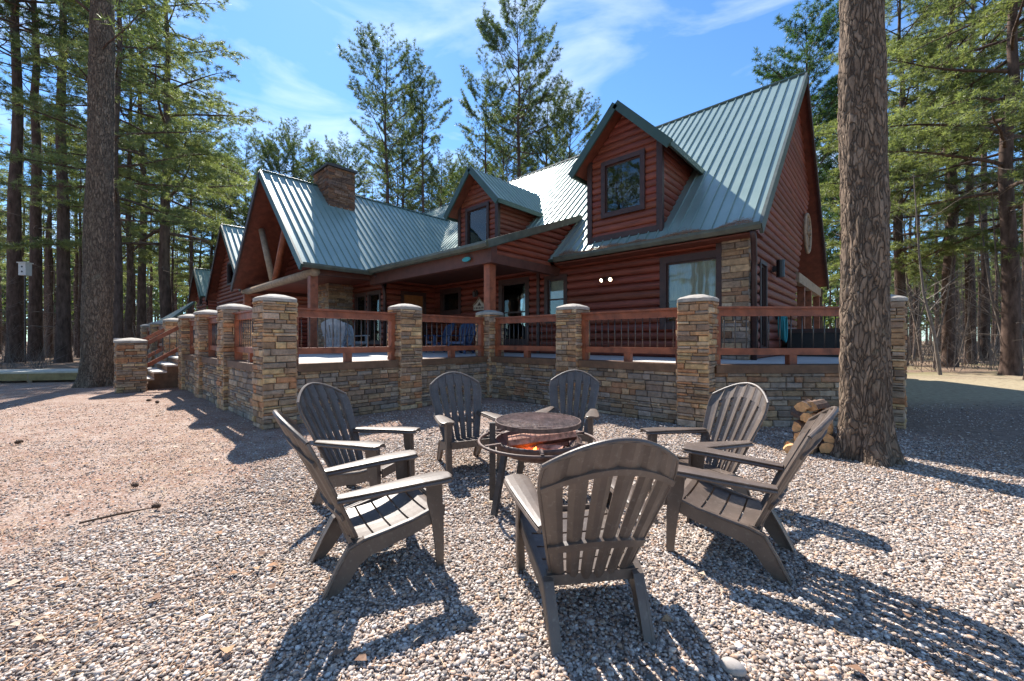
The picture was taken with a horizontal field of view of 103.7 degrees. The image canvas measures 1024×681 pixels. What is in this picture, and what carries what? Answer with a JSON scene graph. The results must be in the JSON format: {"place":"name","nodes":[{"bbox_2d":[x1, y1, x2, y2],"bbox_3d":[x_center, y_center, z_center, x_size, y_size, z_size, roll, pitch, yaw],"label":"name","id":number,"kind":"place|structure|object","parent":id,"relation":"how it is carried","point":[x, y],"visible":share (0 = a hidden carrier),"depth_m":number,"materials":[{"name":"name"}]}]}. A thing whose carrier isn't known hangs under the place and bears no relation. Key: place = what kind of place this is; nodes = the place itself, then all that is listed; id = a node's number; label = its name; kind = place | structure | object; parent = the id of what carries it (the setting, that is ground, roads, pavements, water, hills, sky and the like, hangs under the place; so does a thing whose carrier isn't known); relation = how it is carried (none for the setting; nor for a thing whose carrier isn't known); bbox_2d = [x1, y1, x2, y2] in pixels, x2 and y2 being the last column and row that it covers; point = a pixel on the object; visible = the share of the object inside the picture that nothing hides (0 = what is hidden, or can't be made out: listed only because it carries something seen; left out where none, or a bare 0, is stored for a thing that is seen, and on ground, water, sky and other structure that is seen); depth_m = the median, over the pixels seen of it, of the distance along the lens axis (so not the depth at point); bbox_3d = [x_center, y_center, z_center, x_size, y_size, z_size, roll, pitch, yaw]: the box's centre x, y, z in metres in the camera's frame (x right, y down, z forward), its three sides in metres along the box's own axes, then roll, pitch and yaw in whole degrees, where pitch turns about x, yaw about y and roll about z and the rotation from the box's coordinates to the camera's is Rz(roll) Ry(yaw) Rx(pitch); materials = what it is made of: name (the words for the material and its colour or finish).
{"place":"outdoors","nodes":[
{"label":"outdoors","id":0,"kind":"place"},
{"bbox_2d":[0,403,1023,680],"bbox_3d":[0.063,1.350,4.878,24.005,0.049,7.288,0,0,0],"label":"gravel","id":1,"kind":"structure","parent":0,"point":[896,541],"depth_m":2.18,"materials":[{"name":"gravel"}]},
{"bbox_2d":[272,410,452,600],"bbox_3d":[-0.910,0.875,2.413,0.908,0.991,0.725,0,0,-34],"label":"adirondack chair","id":2,"kind":"object","parent":1,"relation":"on","point":[404,490],"visible":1,"depth_m":2.33,"materials":[{"name":"brown plastic"}]},
{"bbox_2d":[429,371,507,476],"bbox_3d":[-0.534,0.875,4.407,0.725,0.991,0.908,0,0,-24],"label":"adirondack chair","id":3,"kind":"object","parent":1,"relation":"on","point":[448,443],"visible":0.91,"depth_m":4.57,"materials":[{"name":"grey plastic"}]},
{"bbox_2d":[477,412,598,515],"bbox_3d":[0.220,1.023,3.420,1.026,0.685,1.026,0,0,0],"label":"fire pit","id":4,"kind":"object","parent":1,"relation":"on","point":[505,451],"visible":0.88,"depth_m":3.24,"materials":[{"name":"metal"}]},
{"bbox_2d":[507,444,564,449],"bbox_3d":[0.197,0.918,3.358,0.489,0.120,0.133,0,0,24],"label":"fire log","id":5,"kind":"object","parent":4,"relation":"in","point":[544,446],"visible":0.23,"depth_m":3.29,"materials":[{"name":"orange wood"}]},
{"bbox_2d":[507,430,576,447],"bbox_3d":[0.250,0.823,3.359,0.579,0.162,0.132,0,0,-8],"label":"fire log","id":6,"kind":"object","parent":5,"relation":"on","point":[521,440],"visible":0.76,"depth_m":3.31,"materials":[{"name":"brown wood"}]},
{"bbox_2d":[504,437,678,657],"bbox_3d":[0.368,0.875,1.996,0.725,0.991,0.908,0,0,-9],"label":"adirondack chair","id":7,"kind":"object","parent":1,"relation":"on","point":[577,539],"visible":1,"depth_m":1.78,"materials":[{"name":"brown plastic"}]},
{"bbox_2d":[640,382,769,496],"bbox_3d":[1.681,0.875,3.444,0.908,0.991,0.725,0,0,-16],"label":"adirondack chair","id":8,"kind":"object","parent":1,"relation":"on","point":[753,394],"visible":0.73,"depth_m":3.51,"materials":[{"name":"grey plastic"}]},
{"bbox_2d":[720,656,746,677],"bbox_3d":[0.905,1.339,1.647,0.098,0.055,0.072,0,0,43],"label":"stone","id":9,"kind":"object","parent":1,"relation":"on","point":[733,666],"visible":1,"depth_m":1.63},
{"bbox_2d":[664,406,838,586],"bbox_3d":[1.488,0.875,2.549,0.908,0.991,0.725,0,0,37],"label":"adirondack chair","id":10,"kind":"object","parent":1,"relation":"on","point":[696,484],"visible":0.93,"depth_m":2.51,"materials":[{"name":"brown plastic"}]},
{"bbox_2d":[0,341,1023,680],"bbox_3d":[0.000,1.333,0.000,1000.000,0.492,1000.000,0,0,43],"label":"ground","id":11,"kind":"structure","parent":0,"point":[976,387],"depth_m":4.15,"materials":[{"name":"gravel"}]},
{"bbox_2d":[16,262,33,363],"bbox_3d":[-27.240,-1.480,22.500,0.480,5.680,0.400,0,0,0],"label":"birdhouse","id":12,"kind":"object","parent":11,"relation":"on","point":[24,269],"visible":0.98,"depth_m":22.47,"materials":[{"name":"white paint"}]},
{"bbox_2d":[0,142,56,354],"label":"pine tree","id":13,"kind":"object","parent":11,"relation":"on","point":[23,253],"visible":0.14,"depth_m":34.62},
{"bbox_2d":[0,369,77,382],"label":"boardwalk","id":14,"kind":"structure","parent":11,"relation":"on","point":[29,375],"depth_m":12.80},
{"bbox_2d":[0,121,82,332],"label":"pine tree","id":15,"kind":"object","parent":11,"relation":"on","point":[45,236],"visible":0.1,"depth_m":34.08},
{"bbox_2d":[1,92,83,357],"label":"pine tree","id":16,"kind":"object","parent":11,"relation":"on","point":[49,338],"visible":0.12,"depth_m":30.90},
{"bbox_2d":[0,0,86,364],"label":"pine tree","id":17,"kind":"object","parent":11,"relation":"on","point":[15,54],"visible":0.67,"depth_m":21.95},
{"bbox_2d":[0,0,87,360],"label":"pine tree","id":18,"kind":"object","parent":11,"relation":"on","point":[35,290],"visible":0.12,"depth_m":25.86,"materials":[{"name":"plant"}]},
{"bbox_2d":[21,121,84,355],"bbox_3d":[-35.435,-8.114,31.440,4.758,19.031,4.675,0,0,30],"label":"pine tree","id":19,"kind":"object","parent":11,"relation":"on","point":[43,221],"visible":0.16,"depth_m":31.09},
{"bbox_2d":[30,125,84,354],"bbox_3d":[-39.078,-8.953,36.024,5.454,20.711,4.083,0,0,-8],"label":"pine tree","id":20,"kind":"object","parent":11,"relation":"on","point":[76,261],"visible":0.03,"depth_m":35.87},
{"bbox_2d":[0,0,123,362],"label":"pine tree","id":21,"kind":"object","parent":11,"relation":"on","point":[14,293],"visible":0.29,"depth_m":23.82,"materials":[{"name":"plant"}]},
{"bbox_2d":[0,0,131,362],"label":"pine tree","id":22,"kind":"object","parent":11,"relation":"on","point":[63,342],"visible":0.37,"depth_m":23.82,"materials":[{"name":"plant"}]},
{"bbox_2d":[47,124,86,357],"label":"pine tree","id":23,"kind":"object","parent":11,"relation":"on","point":[78,308],"visible":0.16,"depth_m":30.15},
{"bbox_2d":[0,0,229,337],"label":"pine tree","id":24,"kind":"object","parent":11,"relation":"on","point":[139,137],"visible":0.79,"depth_m":19.34,"materials":[{"name":"plant"}]},
{"bbox_2d":[21,1,219,338],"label":"pine tree","id":25,"kind":"object","parent":11,"relation":"on","point":[141,300],"visible":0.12,"depth_m":30.76,"materials":[{"name":"plant"}]},
{"bbox_2d":[70,0,179,387],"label":"pine tree","id":26,"kind":"object","parent":11,"relation":"on","point":[96,366],"visible":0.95,"depth_m":11.53,"materials":[{"name":"brown plant"}]},
{"bbox_2d":[84,0,172,337],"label":"pine tree","id":27,"kind":"object","parent":11,"relation":"on","point":[128,325],"visible":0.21,"depth_m":26.93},
{"bbox_2d":[113,338,147,392],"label":"stone pillar","id":28,"kind":"structure","parent":11,"relation":"on","point":[130,357],"depth_m":10.37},
{"bbox_2d":[147,326,178,366],"bbox_3d":[-9.565,0.190,11.004,0.080,1.183,0.805,0,0,43],"label":"stair handrail","id":29,"kind":"object","parent":28,"relation":"attached to","point":[166,355],"visible":0.76,"depth_m":10.99,"materials":[{"name":"brown wood"}]},
{"bbox_2d":[0,0,272,318],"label":"pine tree","id":30,"kind":"object","parent":11,"relation":"on","point":[196,149],"visible":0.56,"depth_m":25.56,"materials":[{"name":"plant"}]},
{"bbox_2d":[147,356,178,389],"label":"porch stairs","id":31,"kind":"structure","parent":11,"relation":"on","point":[164,374],"depth_m":11.33,"materials":[{"name":"stone"}]},
{"bbox_2d":[162,318,178,361],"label":"stone pillar","id":32,"kind":"structure","parent":11,"relation":"on","point":[169,324],"depth_m":13.10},
{"bbox_2d":[149,172,197,311],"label":"pine tree","id":33,"kind":"object","parent":11,"relation":"on","point":[173,249],"visible":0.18,"depth_m":41.63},
{"bbox_2d":[177,314,194,389],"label":"stone pillar","id":34,"kind":"structure","parent":11,"relation":"on","point":[184,335],"depth_m":10.98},
{"bbox_2d":[183,354,194,392],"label":"stone wall","id":35,"kind":"structure","parent":11,"relation":"on","point":[189,371],"depth_m":10.51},
{"bbox_2d":[148,101,231,313],"bbox_3d":[-28.577,-10.242,36.060,6.136,23.300,4.594,0,0,-36],"label":"pine tree","id":36,"kind":"object","parent":11,"relation":"on","point":[190,310],"visible":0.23,"depth_m":35.99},
{"bbox_2d":[193,310,217,397],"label":"stone pillar","id":37,"kind":"structure","parent":11,"relation":"on","point":[200,328],"depth_m":9.38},
{"bbox_2d":[170,148,243,279],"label":"pine tree","id":38,"kind":"object","parent":11,"relation":"on","point":[201,252],"visible":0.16,"depth_m":42.64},
{"bbox_2d":[201,356,216,403],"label":"stone wall","id":39,"kind":"structure","parent":11,"relation":"on","point":[209,378],"depth_m":8.83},
{"bbox_2d":[207,316,217,355],"bbox_3d":[-6.412,-0.066,8.850,1.872,0.919,0.170,0,0,43],"label":"porch railing","id":40,"kind":"object","parent":39,"relation":"on","point":[212,335],"visible":0.3,"depth_m":9.38,"materials":[{"name":"brown wood"}]},
{"bbox_2d":[181,151,245,268],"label":"pine tree","id":41,"kind":"object","parent":11,"relation":"on","point":[210,245],"visible":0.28,"depth_m":43.38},
{"bbox_2d":[199,156,255,224],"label":"pine tree","id":42,"kind":"object","parent":11,"relation":"on","point":[223,203],"visible":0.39,"depth_m":40.69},
{"bbox_2d":[216,304,251,409],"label":"stone pillar","id":43,"kind":"structure","parent":11,"relation":"on","point":[225,318],"depth_m":7.79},
{"bbox_2d":[208,125,268,227],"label":"pine tree","id":44,"kind":"object","parent":11,"relation":"on","point":[231,145],"visible":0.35,"depth_m":50.66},
{"bbox_2d":[226,360,253,420],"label":"stone wall","id":45,"kind":"structure","parent":11,"relation":"on","point":[240,389],"depth_m":7.13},
{"bbox_2d":[233,309,253,361],"bbox_3d":[-4.653,-0.066,7.210,1.982,0.919,0.170,0,0,43],"label":"porch railing","id":46,"kind":"object","parent":45,"relation":"on","point":[240,349],"visible":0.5,"depth_m":7.61,"materials":[{"name":"brown wood"}]},
{"bbox_2d":[251,294,297,429],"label":"stone pillar","id":47,"kind":"structure","parent":11,"relation":"on","point":[274,375],"depth_m":6.19,"materials":[{"name":"stone"}]},
{"bbox_2d":[250,127,311,194],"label":"pine tree","id":48,"kind":"object","parent":11,"relation":"on","point":[289,152],"visible":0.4,"depth_m":44.94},
{"bbox_2d":[261,117,319,178],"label":"pine tree","id":49,"kind":"object","parent":11,"relation":"on","point":[304,160],"visible":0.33,"depth_m":49.99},
{"bbox_2d":[291,139,338,182],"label":"pine tree","id":50,"kind":"object","parent":11,"relation":"on","point":[300,176],"visible":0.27,"depth_m":43.66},
{"bbox_2d":[296,360,399,423],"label":"stone wall","id":51,"kind":"structure","parent":11,"relation":"on","point":[368,386],"depth_m":7.22,"materials":[{"name":"stone"}]},
{"bbox_2d":[296,307,395,363],"bbox_3d":[-2.947,-0.066,7.206,0.170,0.919,1.842,0,0,44],"label":"porch railing","id":52,"kind":"object","parent":51,"relation":"on","point":[347,351],"visible":0.93,"depth_m":7.16,"materials":[{"name":"brown wood"}]},
{"bbox_2d":[324,130,373,198],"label":"pine tree","id":53,"kind":"object","parent":11,"relation":"on","point":[355,152],"visible":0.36,"depth_m":46.74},
{"bbox_2d":[296,382,420,514],"bbox_3d":[-1.352,0.875,3.462,0.908,0.991,0.725,0,0,15],"label":"adirondack chair","id":54,"kind":"object","parent":11,"relation":"on","point":[311,393],"visible":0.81,"depth_m":3.46,"materials":[{"name":"grey plastic"}]},
{"bbox_2d":[338,19,431,203],"bbox_3d":[-9.728,-11.509,31.332,6.353,25.843,6.616,0,0,40],"label":"pine tree","id":55,"kind":"object","parent":11,"relation":"on","point":[375,99],"visible":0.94,"depth_m":30.69,"materials":[{"name":"plant"}]},
{"bbox_2d":[365,83,430,209],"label":"pine tree","id":56,"kind":"object","parent":11,"relation":"on","point":[401,186],"visible":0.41,"depth_m":39.05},
{"bbox_2d":[371,138,425,210],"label":"pine tree","id":57,"kind":"object","parent":11,"relation":"on","point":[397,179],"visible":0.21,"depth_m":45.00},
{"bbox_2d":[387,304,422,409],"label":"stone pillar","id":58,"kind":"structure","parent":11,"relation":"on","point":[408,341],"depth_m":7.84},
{"bbox_2d":[392,60,453,212],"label":"pine tree","id":59,"kind":"object","parent":11,"relation":"on","point":[432,120],"visible":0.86,"depth_m":32.54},
{"bbox_2d":[424,145,458,210],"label":"pine tree","id":60,"kind":"object","parent":11,"relation":"on","point":[451,175],"visible":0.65,"depth_m":35.44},
{"bbox_2d":[421,356,487,406],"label":"stone wall","id":61,"kind":"structure","parent":11,"relation":"on","point":[474,367],"depth_m":8.70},
{"bbox_2d":[422,314,483,357],"bbox_3d":[-1.339,-0.066,8.879,0.170,0.919,1.842,0,0,44],"label":"porch railing","id":62,"kind":"object","parent":61,"relation":"on","point":[451,349],"visible":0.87,"depth_m":8.88,"materials":[{"name":"brown wood"}]},
{"bbox_2d":[446,144,490,199],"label":"pine tree","id":63,"kind":"object","parent":11,"relation":"on","point":[464,166],"visible":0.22,"depth_m":44.07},
{"bbox_2d":[454,47,524,178],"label":"pine tree","id":64,"kind":"object","parent":11,"relation":"on","point":[466,105],"visible":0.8,"depth_m":32.23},
{"bbox_2d":[475,310,503,397],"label":"stone pillar","id":65,"kind":"structure","parent":11,"relation":"on","point":[489,316],"depth_m":9.43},
{"bbox_2d":[1,399,993,674],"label":"dry leaves","id":66,"kind":"object","parent":11,"relation":"on","point":[363,653],"visible":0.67,"depth_m":2.22,"materials":[{"name":"plant"}]},
{"bbox_2d":[158,71,838,363],"bbox_3d":[-4.703,-3.287,19.903,33.987,9.294,18.456,0,0,43],"label":"log cabin","id":67,"kind":"object","parent":11,"relation":"on","point":[328,238],"visible":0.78,"depth_m":11.56,"materials":[{"name":"wood"}]},
{"bbox_2d":[321,319,349,354],"bbox_3d":[-4.971,-0.075,11.277,0.725,0.991,0.908,0,0,-17],"label":"adirondack chair","id":68,"kind":"object","parent":67,"relation":"on","point":[336,337],"visible":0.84,"depth_m":11.06,"materials":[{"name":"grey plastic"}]},
{"bbox_2d":[354,292,386,346],"bbox_3d":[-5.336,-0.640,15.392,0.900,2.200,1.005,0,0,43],"label":"window","id":69,"kind":"structure","parent":67,"relation":"in","point":[360,301],"depth_m":15.17,"materials":[{"name":"black glass"}]},
{"bbox_2d":[367,290,386,343],"bbox_3d":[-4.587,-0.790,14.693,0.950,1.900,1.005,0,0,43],"label":"window","id":70,"kind":"structure","parent":67,"relation":"in","point":[374,299],"depth_m":14.40,"materials":[{"name":"black glass"}]},
{"bbox_2d":[400,291,425,345],"bbox_3d":[-3.616,-0.665,14.700,0.160,2.150,1.070,0,0,43],"label":"entry door","id":71,"kind":"structure","parent":67,"relation":"in","point":[407,297],"depth_m":14.84,"materials":[{"name":"wood"}]},
{"bbox_2d":[440,287,462,314],"bbox_3d":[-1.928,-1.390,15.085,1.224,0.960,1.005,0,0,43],"label":"window","id":72,"kind":"structure","parent":67,"relation":"in","point":[450,299],"depth_m":14.78,"materials":[{"name":"brown glass"}]},
{"bbox_2d":[445,323,475,353],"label":"adirondack chair","id":73,"kind":"object","parent":67,"relation":"on","point":[464,339],"visible":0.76,"depth_m":12.07,"materials":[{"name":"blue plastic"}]},
{"bbox_2d":[498,276,530,344],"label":"door","id":74,"kind":"structure","parent":67,"relation":"in","point":[513,294],"depth_m":12.61,"materials":[{"name":"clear glass"}]},
{"bbox_2d":[544,274,567,323],"bbox_3d":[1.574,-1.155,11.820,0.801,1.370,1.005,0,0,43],"label":"window","id":75,"kind":"structure","parent":67,"relation":"in","point":[555,287],"depth_m":11.65,"materials":[{"name":"brown glass"}]},
{"bbox_2d":[381,217,754,265],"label":"roof needles","id":76,"kind":"object","parent":67,"relation":"on","point":[741,221],"visible":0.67,"depth_m":8.71,"materials":[{"name":"plant"}]},
{"bbox_2d":[660,250,715,328],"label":"window","id":77,"kind":"structure","parent":67,"relation":"in","point":[683,275],"depth_m":9.11,"materials":[{"name":"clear glass"}]},
{"bbox_2d":[757,258,767,347],"bbox_3d":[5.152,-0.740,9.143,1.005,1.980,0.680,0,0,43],"label":"door","id":78,"kind":"structure","parent":67,"relation":"in","point":[763,274],"depth_m":9.00,"materials":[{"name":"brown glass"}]},
{"bbox_2d":[478,93,537,179],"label":"pine tree","id":79,"kind":"object","parent":11,"relation":"on","point":[512,149],"visible":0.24,"depth_m":36.93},
{"bbox_2d":[1,233,1021,346],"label":"distant wood","id":80,"kind":"object","parent":11,"relation":"on","point":[829,322],"visible":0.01,"depth_m":82.39,"materials":[{"name":"plant"}]},
{"bbox_2d":[0,336,1023,371],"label":"brush","id":81,"kind":"object","parent":11,"relation":"on","point":[965,359],"visible":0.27,"depth_m":20.76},
{"bbox_2d":[475,0,563,181],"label":"pine tree","id":82,"kind":"object","parent":11,"relation":"on","point":[493,41],"visible":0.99,"depth_m":31.18,"materials":[{"name":"plant"}]},
{"bbox_2d":[491,356,555,405],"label":"stone wall","id":83,"kind":"structure","parent":11,"relation":"on","point":[523,379],"depth_m":8.76,"materials":[{"name":"stone"}]},
{"bbox_2d":[495,314,555,357],"bbox_3d":[0.341,-0.066,8.884,1.942,0.919,0.170,0,0,43],"label":"porch railing","id":84,"kind":"object","parent":83,"relation":"on","point":[527,349],"visible":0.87,"depth_m":8.94,"materials":[{"name":"brown wood"}]},
{"bbox_2d":[508,69,581,173],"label":"pine tree","id":85,"kind":"object","parent":11,"relation":"on","point":[564,94],"visible":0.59,"depth_m":33.57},
{"bbox_2d":[536,369,599,463],"bbox_3d":[0.684,0.875,4.701,0.725,0.991,0.908,0,0,16],"label":"adirondack chair","id":86,"kind":"object","parent":11,"relation":"on","point":[570,378],"visible":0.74,"depth_m":4.94,"materials":[{"name":"grey plastic"}]},
{"bbox_2d":[534,87,603,167],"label":"pine tree","id":87,"kind":"object","parent":11,"relation":"on","point":[588,135],"visible":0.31,"depth_m":36.13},
{"bbox_2d":[555,304,590,409],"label":"stone pillar","id":88,"kind":"structure","parent":11,"relation":"on","point":[568,337],"depth_m":7.84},
{"bbox_2d":[577,360,676,423],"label":"stone wall","id":89,"kind":"structure","parent":11,"relation":"on","point":[641,390],"depth_m":6.96,"materials":[{"name":"stone"}]},
{"bbox_2d":[581,307,677,363],"bbox_3d":[2.090,-0.066,7.226,1.922,0.919,0.170,0,0,43],"label":"porch railing","id":90,"kind":"object","parent":89,"relation":"on","point":[628,351],"visible":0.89,"depth_m":7.20,"materials":[{"name":"brown wood"}]},
{"bbox_2d":[676,294,718,427],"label":"stone pillar","id":91,"kind":"structure","parent":11,"relation":"on","point":[696,335],"depth_m":6.21,"materials":[{"name":"stone"}]},
{"bbox_2d":[714,364,839,426],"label":"stone wall","id":92,"kind":"structure","parent":11,"relation":"on","point":[786,388],"depth_m":6.24,"materials":[{"name":"stone"}]},
{"bbox_2d":[716,306,839,364],"bbox_3d":[4.446,-0.066,6.410,2.493,0.919,0.170,0,0,0],"label":"porch railing","id":93,"kind":"object","parent":92,"relation":"on","point":[790,353],"visible":0.81,"depth_m":6.36,"materials":[{"name":"brown wood"}]},
{"bbox_2d":[751,0,839,290],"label":"pine tree","id":94,"kind":"object","parent":11,"relation":"on","point":[823,28],"visible":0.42,"depth_m":29.80,"materials":[{"name":"plant"}]},
{"bbox_2d":[819,160,839,327],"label":"pine tree","id":95,"kind":"object","parent":11,"relation":"on","point":[826,215],"visible":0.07,"depth_m":50.26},
{"bbox_2d":[814,88,895,327],"bbox_3d":[29.730,-10.690,36.030,7.731,24.213,7.802,0,0,29],"label":"pine tree","id":96,"kind":"object","parent":11,"relation":"on","point":[835,214],"visible":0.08,"depth_m":36.04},
{"bbox_2d":[828,0,906,468],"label":"pine tree","id":97,"kind":"object","parent":11,"relation":"on","point":[866,434],"visible":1,"depth_m":4.44,"materials":[{"name":"brown plant"}]},
{"bbox_2d":[890,294,907,428],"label":"stone pillar","id":98,"kind":"structure","parent":11,"relation":"on","point":[898,311],"depth_m":6.12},
{"bbox_2d":[814,0,1023,365],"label":"pine tree","id":99,"kind":"object","parent":11,"relation":"on","point":[899,276],"visible":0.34,"depth_m":20.11,"materials":[{"name":"plant"}]},
{"bbox_2d":[819,0,1023,366],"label":"pine tree","id":100,"kind":"object","parent":11,"relation":"on","point":[949,315],"visible":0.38,"depth_m":19.64,"materials":[{"name":"plant"}]},
{"bbox_2d":[834,0,1023,375],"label":"pine tree","id":101,"kind":"object","parent":11,"relation":"on","point":[1011,361],"visible":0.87,"depth_m":15.53,"materials":[{"name":"plant"}]},
{"bbox_2d":[888,21,977,354],"bbox_3d":[31.242,-11.531,30.798,5.104,25.889,6.818,0,0,-24],"label":"pine tree","id":102,"kind":"object","parent":11,"relation":"on","point":[914,300],"visible":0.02,"depth_m":30.92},
{"bbox_2d":[889,144,996,374],"bbox_3d":[16.133,-3.063,16.217,4.612,8.948,3.235,0,0,44],"label":"bare sapling","id":103,"kind":"object","parent":11,"relation":"on","point":[936,350],"visible":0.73,"depth_m":15.81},
{"bbox_2d":[906,126,980,351],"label":"pine tree","id":104,"kind":"object","parent":11,"relation":"on","point":[936,296],"visible":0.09,"depth_m":46.41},
{"bbox_2d":[897,187,998,367],"bbox_3d":[20.340,-2.812,18.956,3.936,8.460,2.726,0,0,38],"label":"bare sapling","id":105,"kind":"object","parent":11,"relation":"on","point":[942,318],"visible":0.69,"depth_m":18.77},
{"bbox_2d":[901,0,1023,363],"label":"pine tree","id":106,"kind":"object","parent":11,"relation":"on","point":[973,289],"visible":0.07,"depth_m":21.89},
{"bbox_2d":[901,0,1023,360],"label":"pine tree","id":107,"kind":"object","parent":11,"relation":"on","point":[986,319],"visible":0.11,"depth_m":24.88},
{"bbox_2d":[922,143,1023,338],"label":"bare sapling","id":108,"kind":"object","parent":11,"relation":"on","point":[991,299],"visible":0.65,"depth_m":16.39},
{"bbox_2d":[944,163,1023,321],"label":"bare sapling","id":109,"kind":"object","parent":11,"relation":"on","point":[996,261],"visible":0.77,"depth_m":15.92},
{"bbox_2d":[0,0,1023,340],"label":"sky","id":110,"kind":"structure","parent":0,"point":[665,61],"materials":[{"name":"blue"}]},
{"bbox_2d":[787,328,839,356],"bbox_3d":[8.339,0.070,10.409,1.800,0.680,2.300,0,0,43],"label":"hot tub","id":111,"kind":"object","parent":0,"point":[818,338],"visible":0.46,"depth_m":9.77,"materials":[{"name":"black plastic"}]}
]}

